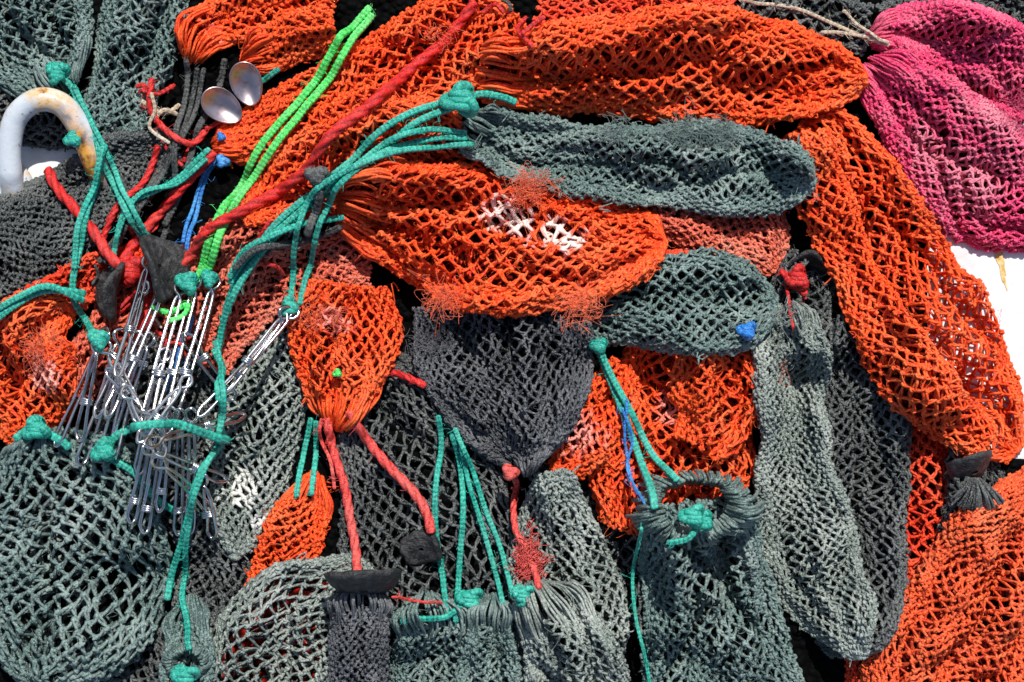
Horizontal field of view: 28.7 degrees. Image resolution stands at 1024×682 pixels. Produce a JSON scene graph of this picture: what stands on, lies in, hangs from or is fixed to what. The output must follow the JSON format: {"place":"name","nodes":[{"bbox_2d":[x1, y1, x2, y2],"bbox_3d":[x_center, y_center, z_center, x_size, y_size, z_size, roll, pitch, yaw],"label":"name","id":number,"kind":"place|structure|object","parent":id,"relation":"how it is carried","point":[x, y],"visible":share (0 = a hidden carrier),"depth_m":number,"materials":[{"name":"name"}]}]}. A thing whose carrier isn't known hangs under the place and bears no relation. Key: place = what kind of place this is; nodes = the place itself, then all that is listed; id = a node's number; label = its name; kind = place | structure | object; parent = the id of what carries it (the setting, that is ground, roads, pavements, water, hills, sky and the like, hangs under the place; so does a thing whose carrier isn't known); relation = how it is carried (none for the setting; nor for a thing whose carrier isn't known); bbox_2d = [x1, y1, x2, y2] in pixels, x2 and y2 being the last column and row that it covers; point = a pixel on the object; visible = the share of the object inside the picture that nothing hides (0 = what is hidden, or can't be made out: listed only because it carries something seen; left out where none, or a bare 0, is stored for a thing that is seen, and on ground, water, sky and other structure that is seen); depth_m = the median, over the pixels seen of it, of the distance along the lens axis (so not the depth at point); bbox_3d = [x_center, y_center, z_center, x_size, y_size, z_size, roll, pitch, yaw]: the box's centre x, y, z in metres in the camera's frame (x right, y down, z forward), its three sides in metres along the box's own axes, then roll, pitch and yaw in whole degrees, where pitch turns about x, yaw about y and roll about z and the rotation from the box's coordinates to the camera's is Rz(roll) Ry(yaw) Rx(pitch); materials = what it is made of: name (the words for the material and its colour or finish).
{"place":"outdoors","nodes":[
{"label":"outdoors","id":0,"kind":"place"},
{"bbox_2d":[0,122,1023,458],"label":"deck","id":1,"kind":"structure","parent":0,"point":[970,260],"depth_m":4.60,"materials":[{"name":"white paint"}]},
{"bbox_2d":[0,87,113,196],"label":"bent pipe","id":2,"kind":"object","parent":1,"relation":"on","point":[23,109],"visible":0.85,"depth_m":4.47,"materials":[{"name":"white paint"}]},
{"bbox_2d":[0,124,185,302],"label":"net bag","id":3,"kind":"object","parent":1,"relation":"on","point":[37,222],"visible":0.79,"depth_m":4.51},
{"bbox_2d":[43,166,125,271],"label":"rope","id":4,"kind":"object","parent":3,"relation":"on","point":[108,254],"visible":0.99,"depth_m":4.49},
{"bbox_2d":[69,82,150,234],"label":"rope","id":5,"kind":"object","parent":3,"relation":"on","point":[124,193],"visible":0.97,"depth_m":4.48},
{"bbox_2d":[0,0,1023,681],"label":"net pile","id":6,"kind":"object","parent":1,"relation":"on","point":[814,662],"visible":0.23,"depth_m":4.57,"materials":[{"name":"fabric"}]},
{"bbox_2d":[0,88,76,151],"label":"net bag","id":7,"kind":"object","parent":6,"relation":"on","point":[48,131],"visible":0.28,"depth_m":4.56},
{"bbox_2d":[0,285,79,444],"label":"net bag","id":8,"kind":"object","parent":6,"relation":"on","point":[38,362],"visible":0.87,"depth_m":4.49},
{"bbox_2d":[0,0,97,97],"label":"net bag","id":9,"kind":"object","parent":6,"relation":"on","point":[36,36],"visible":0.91,"depth_m":4.53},
{"bbox_2d":[45,61,142,237],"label":"rope","id":10,"kind":"object","parent":9,"relation":"attached to","point":[57,72],"visible":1,"depth_m":4.48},
{"bbox_2d":[1,243,142,314],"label":"net bag","id":11,"kind":"object","parent":6,"relation":"on","point":[86,274],"visible":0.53,"depth_m":4.51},
{"bbox_2d":[92,261,124,322],"bbox_3d":[-0.913,-0.114,4.467,0.079,0.134,0.140,9,90,0],"label":"rubber toggle","id":12,"kind":"object","parent":11,"relation":"on","point":[106,284],"visible":1,"depth_m":4.45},
{"bbox_2d":[0,426,174,681],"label":"net bag","id":13,"kind":"object","parent":6,"relation":"on","point":[82,587],"visible":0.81,"depth_m":4.48,"materials":[{"name":"fabric"}]},
{"bbox_2d":[12,414,71,450],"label":"rope","id":14,"kind":"object","parent":13,"relation":"attached to","point":[36,427],"visible":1,"depth_m":4.44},
{"bbox_2d":[164,338,228,600],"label":"rope","id":15,"kind":"object","parent":13,"relation":"on","point":[175,561],"visible":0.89,"depth_m":4.47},
{"bbox_2d":[101,621,165,681],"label":"net bag","id":16,"kind":"object","parent":6,"relation":"on","point":[145,667],"visible":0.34,"depth_m":4.52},
{"bbox_2d":[80,0,188,135],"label":"net bag","id":17,"kind":"object","parent":6,"relation":"on","point":[135,41],"visible":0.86,"depth_m":4.53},
{"bbox_2d":[138,75,206,147],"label":"rope","id":18,"kind":"object","parent":17,"relation":"on","point":[175,137],"visible":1,"depth_m":4.50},
{"bbox_2d":[94,66,199,263],"bbox_3d":[-0.802,-0.394,4.525,0.057,0.088,0.507,27,90,0],"label":"rope","id":19,"kind":"object","parent":6,"relation":"on","point":[194,85],"visible":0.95,"depth_m":4.53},
{"bbox_2d":[92,335,214,545],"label":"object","id":20,"kind":"object","parent":6,"relation":"on","point":[199,389],"visible":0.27,"depth_m":4.52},
{"bbox_2d":[139,283,185,436],"bbox_3d":[-0.769,0.035,4.414,0.033,0.125,0.354,12,90,0],"label":"wire clip","id":21,"kind":"object","parent":20,"relation":"on","point":[160,373],"visible":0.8,"depth_m":4.41,"materials":[{"name":"silver metal"}]},
{"bbox_2d":[103,67,205,263],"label":"rope","id":22,"kind":"object","parent":6,"relation":"on","point":[164,170],"visible":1,"depth_m":4.52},
{"bbox_2d":[71,205,262,401],"bbox_3d":[-0.780,-0.093,4.495,0.575,0.153,0.246,-44,90,0],"label":"net bag","id":23,"kind":"object","parent":6,"relation":"on","point":[238,233],"visible":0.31,"depth_m":4.51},
{"bbox_2d":[68,144,109,351],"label":"rope","id":24,"kind":"object","parent":23,"relation":"on","point":[99,340],"visible":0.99,"depth_m":4.47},
{"bbox_2d":[70,146,104,272],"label":"rope","id":25,"kind":"object","parent":24,"relation":"on","point":[81,215],"visible":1,"depth_m":4.47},
{"bbox_2d":[113,256,148,377],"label":"wire clip","id":26,"kind":"object","parent":23,"relation":"on","point":[129,327],"visible":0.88,"depth_m":4.40,"materials":[{"name":"silver metal"}]},
{"bbox_2d":[93,280,150,418],"bbox_3d":[-0.861,0.017,4.425,0.036,0.117,0.321,17,90,0],"label":"wire clip","id":27,"kind":"object","parent":26,"relation":"on","point":[103,390],"visible":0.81,"depth_m":4.40,"materials":[{"name":"silver metal"}]},
{"bbox_2d":[75,327,128,466],"bbox_3d":[-0.907,0.123,4.430,0.032,0.058,0.320,16,90,0],"label":"wire clip","id":28,"kind":"object","parent":27,"relation":"on","point":[115,345],"visible":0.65,"depth_m":4.43,"materials":[{"name":"silver metal"}]},
{"bbox_2d":[74,344,98,442],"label":"wire clip","id":29,"kind":"object","parent":28,"relation":"on","point":[88,402],"visible":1,"depth_m":4.39,"materials":[{"name":"silver metal"}]},
{"bbox_2d":[105,366,153,420],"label":"wire clip","id":30,"kind":"object","parent":27,"relation":"on","point":[140,411],"visible":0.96,"depth_m":4.32,"materials":[{"name":"silver metal"}]},
{"bbox_2d":[120,385,167,458],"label":"wire clip","id":31,"kind":"object","parent":30,"relation":"on","point":[132,400],"visible":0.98,"depth_m":4.29,"materials":[{"name":"silver metal"}]},
{"bbox_2d":[90,419,233,461],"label":"rope","id":32,"kind":"object","parent":31,"relation":"attached to","point":[103,449],"visible":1,"depth_m":4.36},
{"bbox_2d":[120,255,153,381],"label":"rope","id":33,"kind":"object","parent":23,"relation":"on","point":[131,274],"visible":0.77,"depth_m":4.49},
{"bbox_2d":[102,330,143,436],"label":"wire clip","id":34,"kind":"object","parent":33,"relation":"on","point":[112,406],"visible":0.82,"depth_m":4.40,"materials":[{"name":"silver metal"}]},
{"bbox_2d":[114,331,155,457],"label":"wire clip","id":35,"kind":"object","parent":34,"relation":"on","point":[142,363],"visible":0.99,"depth_m":4.41,"materials":[{"name":"silver metal"}]},
{"bbox_2d":[161,275,221,434],"bbox_3d":[-0.706,0.028,4.411,0.033,0.132,0.368,14,90,0],"label":"wire clip","id":36,"kind":"object","parent":23,"relation":"on","point":[184,369],"visible":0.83,"depth_m":4.42,"materials":[{"name":"silver metal"}]},
{"bbox_2d":[119,149,217,259],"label":"rope","id":37,"kind":"object","parent":6,"relation":"on","point":[161,211],"visible":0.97,"depth_m":4.52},
{"bbox_2d":[108,155,207,269],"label":"rope","id":38,"kind":"object","parent":37,"relation":"on","point":[182,180],"visible":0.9,"depth_m":4.48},
{"bbox_2d":[160,56,191,239],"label":"rope","id":39,"kind":"object","parent":6,"relation":"on","point":[176,126],"visible":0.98,"depth_m":4.53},
{"bbox_2d":[162,58,228,226],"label":"rope","id":40,"kind":"object","parent":6,"relation":"on","point":[202,120],"visible":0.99,"depth_m":4.55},
{"bbox_2d":[170,512,252,636],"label":"net bag","id":41,"kind":"object","parent":6,"relation":"on","point":[217,579],"visible":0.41,"depth_m":4.53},
{"bbox_2d":[158,594,217,681],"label":"net bag","id":42,"kind":"object","parent":41,"relation":"on","point":[202,657],"visible":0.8,"depth_m":4.44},
{"bbox_2d":[170,346,230,681],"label":"rope","id":43,"kind":"object","parent":41,"relation":"on","point":[181,673],"visible":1,"depth_m":4.38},
{"bbox_2d":[201,86,242,123],"bbox_3d":[-0.657,-0.534,4.536,0.090,0.041,0.082,0,90,0],"label":"metal spoon","id":44,"kind":"object","parent":6,"relation":"on","point":[221,104],"visible":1,"depth_m":4.54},
{"bbox_2d":[205,329,307,560],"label":"net bag","id":45,"kind":"object","parent":6,"relation":"on","point":[255,456],"visible":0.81,"depth_m":4.52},
{"bbox_2d":[181,331,236,401],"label":"wire clip","id":46,"kind":"object","parent":45,"relation":"on","point":[204,357],"visible":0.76,"depth_m":4.45,"materials":[{"name":"silver metal"}]},
{"bbox_2d":[154,278,202,432],"bbox_3d":[-0.737,0.024,4.420,0.033,0.135,0.361,12,90,0],"label":"wire clip","id":47,"kind":"object","parent":46,"relation":"attached to","point":[171,371],"visible":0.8,"depth_m":4.41,"materials":[{"name":"silver metal"}]},
{"bbox_2d":[174,0,338,64],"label":"net bag","id":48,"kind":"object","parent":6,"relation":"on","point":[205,29],"visible":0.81,"depth_m":4.53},
{"bbox_2d":[229,1,335,74],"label":"net bag","id":49,"kind":"object","parent":6,"relation":"on","point":[291,39],"visible":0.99,"depth_m":4.52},
{"bbox_2d":[196,5,371,281],"bbox_3d":[-0.536,-0.464,4.515,0.072,0.139,0.748,31,90,0],"label":"rope","id":50,"kind":"object","parent":6,"relation":"on","point":[294,106],"visible":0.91,"depth_m":4.50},
{"bbox_2d":[201,232,372,374],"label":"net bag","id":51,"kind":"object","parent":6,"relation":"on","point":[257,304],"visible":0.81,"depth_m":4.52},
{"bbox_2d":[232,224,343,270],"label":"rope","id":52,"kind":"object","parent":51,"relation":"on","point":[243,259],"visible":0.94,"depth_m":4.40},
{"bbox_2d":[281,141,476,315],"bbox_3d":[-0.345,-0.300,4.409,0.579,0.167,0.169,-43,90,0],"label":"rope","id":53,"kind":"object","parent":51,"relation":"on","point":[289,299],"visible":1,"depth_m":4.38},
{"bbox_2d":[297,133,469,305],"bbox_3d":[-0.329,-0.309,4.419,0.533,0.170,0.136,-44,90,0],"label":"rope","id":54,"kind":"object","parent":51,"relation":"on","point":[341,182],"visible":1,"depth_m":4.40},
{"bbox_2d":[303,166,329,236],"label":"rope","id":55,"kind":"object","parent":54,"relation":"attached to","point":[314,176],"visible":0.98,"depth_m":4.36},
{"bbox_2d":[199,8,375,277],"bbox_3d":[-0.510,-0.453,4.501,0.052,0.155,0.723,32,90,0],"label":"rope","id":56,"kind":"object","parent":6,"relation":"on","point":[306,105],"visible":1,"depth_m":4.46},
{"bbox_2d":[243,470,339,592],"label":"net bag","id":57,"kind":"object","parent":6,"relation":"on","point":[294,528],"visible":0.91,"depth_m":4.51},
{"bbox_2d":[210,551,376,681],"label":"net bag","id":58,"kind":"object","parent":6,"relation":"on","point":[273,626],"visible":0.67,"depth_m":4.50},
{"bbox_2d":[287,278,404,432],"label":"net bag","id":59,"kind":"object","parent":6,"relation":"on","point":[351,333],"visible":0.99,"depth_m":4.50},
{"bbox_2d":[196,308,299,417],"bbox_3d":[-0.577,0.045,4.395,0.032,0.138,0.318,39,90,0],"label":"wire clip","id":60,"kind":"object","parent":59,"relation":"attached to","point":[237,375],"visible":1,"depth_m":4.39,"materials":[{"name":"silver metal"}]},
{"bbox_2d":[219,305,292,393],"bbox_3d":[-0.560,0.021,4.398,0.032,0.117,0.241,35,90,0],"label":"wire clip","id":61,"kind":"object","parent":60,"relation":"attached to","point":[247,360],"visible":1,"depth_m":4.39,"materials":[{"name":"silver metal"}]},
{"bbox_2d":[323,417,361,569],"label":"rope","id":62,"kind":"object","parent":59,"relation":"attached to","point":[346,495],"visible":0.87,"depth_m":4.51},
{"bbox_2d":[239,91,468,229],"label":"net bag","id":63,"kind":"object","parent":6,"relation":"on","point":[294,153],"visible":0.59,"depth_m":4.44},
{"bbox_2d":[324,590,395,681],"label":"net bag","id":64,"kind":"object","parent":6,"relation":"on","point":[358,634],"visible":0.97,"depth_m":4.46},
{"bbox_2d":[324,568,401,597],"bbox_3d":[-0.328,0.534,4.406,0.172,0.154,0.079,0,90,0],"label":"rubber toggle","id":65,"kind":"object","parent":64,"relation":"on","point":[364,583],"visible":0.98,"depth_m":4.37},
{"bbox_2d":[211,0,526,168],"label":"net bag","id":66,"kind":"object","parent":6,"relation":"on","point":[371,65],"visible":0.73,"depth_m":4.53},
{"bbox_2d":[229,61,262,105],"bbox_3d":[-0.602,-0.582,4.534,0.075,0.041,0.097,0,90,0],"label":"metal spoon","id":67,"kind":"object","parent":66,"relation":"on","point":[245,81],"visible":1,"depth_m":4.54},
{"bbox_2d":[182,0,477,265],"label":"rope","id":68,"kind":"object","parent":66,"relation":"on","point":[341,125],"visible":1,"depth_m":4.42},
{"bbox_2d":[139,235,189,302],"bbox_3d":[-0.761,-0.169,4.426,0.090,0.147,0.156,-15,90,0],"label":"rubber toggle","id":69,"kind":"object","parent":68,"relation":"on","point":[164,258],"visible":0.95,"depth_m":4.45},
{"bbox_2d":[103,298,160,418],"bbox_3d":[-0.826,0.015,4.408,0.033,0.151,0.324,19,90,0],"label":"wire clip","id":70,"kind":"object","parent":69,"relation":"attached to","point":[133,358],"visible":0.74,"depth_m":4.40,"materials":[{"name":"silver metal"}]},
{"bbox_2d":[336,352,513,636],"bbox_3d":[-0.178,0.341,4.529,0.462,0.104,0.679,0,90,0],"label":"net bag","id":71,"kind":"object","parent":6,"relation":"on","point":[398,422],"visible":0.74,"depth_m":4.53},
{"bbox_2d":[345,410,435,533],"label":"rope","id":72,"kind":"object","parent":71,"relation":"on","point":[397,475],"visible":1,"depth_m":4.48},
{"bbox_2d":[400,529,442,564],"bbox_3d":[-0.207,0.464,4.507,0.092,0.063,0.080,-11,90,0],"label":"rubber toggle","id":73,"kind":"object","parent":71,"relation":"on","point":[419,547],"visible":1,"depth_m":4.50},
{"bbox_2d":[429,415,451,620],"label":"rope","id":74,"kind":"object","parent":71,"relation":"on","point":[435,515],"visible":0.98,"depth_m":4.50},
{"bbox_2d":[449,433,483,626],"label":"rope","id":75,"kind":"object","parent":71,"relation":"on","point":[468,598],"visible":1,"depth_m":4.49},
{"bbox_2d":[459,446,510,603],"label":"rope","id":76,"kind":"object","parent":71,"relation":"on","point":[494,570],"visible":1,"depth_m":4.51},
{"bbox_2d":[389,590,472,681],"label":"net bag","id":77,"kind":"object","parent":6,"relation":"on","point":[421,651],"visible":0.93,"depth_m":4.51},
{"bbox_2d":[453,588,523,681],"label":"net bag","id":78,"kind":"object","parent":6,"relation":"on","point":[489,652],"visible":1,"depth_m":4.49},
{"bbox_2d":[399,306,594,477],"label":"net bag","id":79,"kind":"object","parent":6,"relation":"on","point":[512,391],"visible":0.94,"depth_m":4.48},
{"bbox_2d":[576,243,779,364],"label":"net bag","id":80,"kind":"object","parent":79,"relation":"on","point":[672,307],"visible":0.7,"depth_m":4.46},
{"bbox_2d":[333,155,667,335],"bbox_3d":[-0.021,-0.211,4.453,0.756,0.258,0.403,0,90,0],"label":"net bag","id":81,"kind":"object","parent":6,"relation":"on","point":[457,236],"visible":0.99,"depth_m":4.47,"materials":[{"name":"fabric"}]},
{"bbox_2d":[212,108,454,362],"bbox_3d":[-0.421,-0.274,4.417,0.126,0.144,0.796,42,90,0],"label":"rope","id":82,"kind":"object","parent":81,"relation":"on","point":[257,257],"visible":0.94,"depth_m":4.41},
{"bbox_2d":[218,98,440,347],"bbox_3d":[-0.426,-0.295,4.419,0.112,0.164,0.770,44,90,0],"label":"rope","id":83,"kind":"object","parent":82,"relation":"on","point":[358,152],"visible":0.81,"depth_m":4.37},
{"bbox_2d":[227,119,466,288],"bbox_3d":[-0.384,-0.323,4.389,0.630,0.098,0.091,-33,90,0],"label":"rope","id":84,"kind":"object","parent":82,"relation":"on","point":[291,218],"visible":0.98,"depth_m":4.38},
{"bbox_2d":[507,464,634,681],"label":"net bag","id":85,"kind":"object","parent":6,"relation":"on","point":[556,507],"visible":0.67,"depth_m":4.45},
{"bbox_2d":[502,463,554,588],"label":"rope","id":86,"kind":"object","parent":85,"relation":"hanging from","point":[529,562],"visible":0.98,"depth_m":4.47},
{"bbox_2d":[513,579,630,681],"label":"net bag","id":87,"kind":"object","parent":85,"relation":"on","point":[566,635],"visible":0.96,"depth_m":4.38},
{"bbox_2d":[448,427,534,607],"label":"rope","id":88,"kind":"object","parent":87,"relation":"attached to","point":[519,593],"visible":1,"depth_m":4.48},
{"bbox_2d":[528,456,643,634],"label":"net bag","id":89,"kind":"object","parent":6,"relation":"on","point":[622,547],"visible":0.16,"depth_m":4.51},
{"bbox_2d":[544,355,632,480],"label":"net bag","id":90,"kind":"object","parent":6,"relation":"on","point":[592,436],"visible":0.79,"depth_m":4.44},
{"bbox_2d":[532,0,738,27],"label":"net bag","id":91,"kind":"object","parent":6,"relation":"on","point":[556,9],"visible":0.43,"depth_m":4.46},
{"bbox_2d":[455,96,818,218],"bbox_3d":[0.278,-0.411,4.480,0.813,0.202,0.270,0,90,0],"label":"net bag","id":92,"kind":"object","parent":6,"relation":"on","point":[716,167],"visible":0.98,"depth_m":4.50,"materials":[{"name":"fabric"}]},
{"bbox_2d":[473,0,868,132],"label":"net bag","id":93,"kind":"object","parent":6,"relation":"on","point":[648,64],"visible":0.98,"depth_m":4.48,"materials":[{"name":"fabric"}]},
{"bbox_2d":[438,80,516,117],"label":"rope","id":94,"kind":"object","parent":93,"relation":"on","point":[460,97],"visible":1,"depth_m":4.35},
{"bbox_2d":[588,344,790,538],"bbox_3d":[0.395,0.210,4.487,0.386,0.182,0.539,15,90,0],"label":"net bag","id":95,"kind":"object","parent":6,"relation":"on","point":[654,408],"visible":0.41,"depth_m":4.50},
{"bbox_2d":[589,337,658,509],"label":"rope","id":96,"kind":"object","parent":95,"relation":"on","point":[598,346],"visible":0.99,"depth_m":4.45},
{"bbox_2d":[597,353,682,482],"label":"rope","id":97,"kind":"object","parent":95,"relation":"on","point":[664,467],"visible":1,"depth_m":4.44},
{"bbox_2d":[664,347,758,464],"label":"net bag","id":98,"kind":"object","parent":95,"relation":"on","point":[711,399],"visible":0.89,"depth_m":4.46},
{"bbox_2d":[625,469,804,681],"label":"net bag","id":99,"kind":"object","parent":6,"relation":"on","point":[713,609],"visible":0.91,"depth_m":4.47,"materials":[{"name":"fabric"}]},
{"bbox_2d":[667,503,713,545],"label":"rope","id":100,"kind":"object","parent":99,"relation":"in","point":[695,518],"visible":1,"depth_m":4.25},
{"bbox_2d":[651,205,790,277],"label":"net bag","id":101,"kind":"object","parent":6,"relation":"on","point":[761,243],"visible":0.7,"depth_m":4.54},
{"bbox_2d":[770,247,837,339],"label":"net bag","id":102,"kind":"object","parent":6,"relation":"on","point":[819,296],"visible":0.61,"depth_m":4.53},
{"bbox_2d":[735,0,874,56],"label":"net bag","id":103,"kind":"object","parent":6,"relation":"on","point":[861,13],"visible":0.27,"depth_m":4.54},
{"bbox_2d":[751,295,878,666],"bbox_3d":[0.639,0.313,4.458,0.247,0.223,0.833,-8,90,0],"label":"net bag","id":104,"kind":"object","parent":6,"relation":"on","point":[811,550],"visible":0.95,"depth_m":4.49,"materials":[{"name":"fabric"}]},
{"bbox_2d":[814,311,912,658],"bbox_3d":[0.793,0.305,4.476,0.217,0.198,0.828,0,90,0],"label":"net bag","id":105,"kind":"object","parent":6,"relation":"on","point":[872,432],"visible":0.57,"depth_m":4.50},
{"bbox_2d":[844,425,949,681],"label":"net bag","id":106,"kind":"object","parent":6,"relation":"on","point":[928,469],"visible":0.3,"depth_m":4.52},
{"bbox_2d":[858,465,1023,681],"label":"net bag","id":107,"kind":"object","parent":6,"relation":"on","point":[962,618],"visible":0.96,"depth_m":4.46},
{"bbox_2d":[859,48,1023,253],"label":"net bag","id":108,"kind":"object","parent":6,"relation":"on","point":[955,144],"visible":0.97,"depth_m":4.51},
{"bbox_2d":[866,0,1023,125],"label":"net bag","id":109,"kind":"object","parent":6,"relation":"on","point":[976,47],"visible":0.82,"depth_m":4.48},
{"bbox_2d":[875,0,1023,24],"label":"net bag","id":110,"kind":"object","parent":6,"relation":"on","point":[1014,9],"visible":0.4,"depth_m":4.54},
{"bbox_2d":[936,446,1005,537],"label":"net bag","id":111,"kind":"object","parent":6,"relation":"on","point":[992,474],"visible":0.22,"depth_m":4.48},
{"bbox_2d":[946,449,1004,511],"bbox_3d":[1.015,0.310,4.423,0.118,0.097,0.131,-9,90,0],"label":"rubber toggle","id":112,"kind":"object","parent":111,"relation":"on","point":[973,466],"visible":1,"depth_m":4.39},
{"bbox_2d":[782,108,1023,464],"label":"net bag","id":113,"kind":"object","parent":1,"relation":"on","point":[1011,446],"visible":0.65,"depth_m":4.52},
{"bbox_2d":[788,127,997,455],"bbox_3d":[0.810,-0.089,4.416,0.202,0.222,0.842,-29,90,0],"label":"net bag","id":114,"kind":"object","parent":113,"relation":"on","point":[913,379],"visible":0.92,"depth_m":4.43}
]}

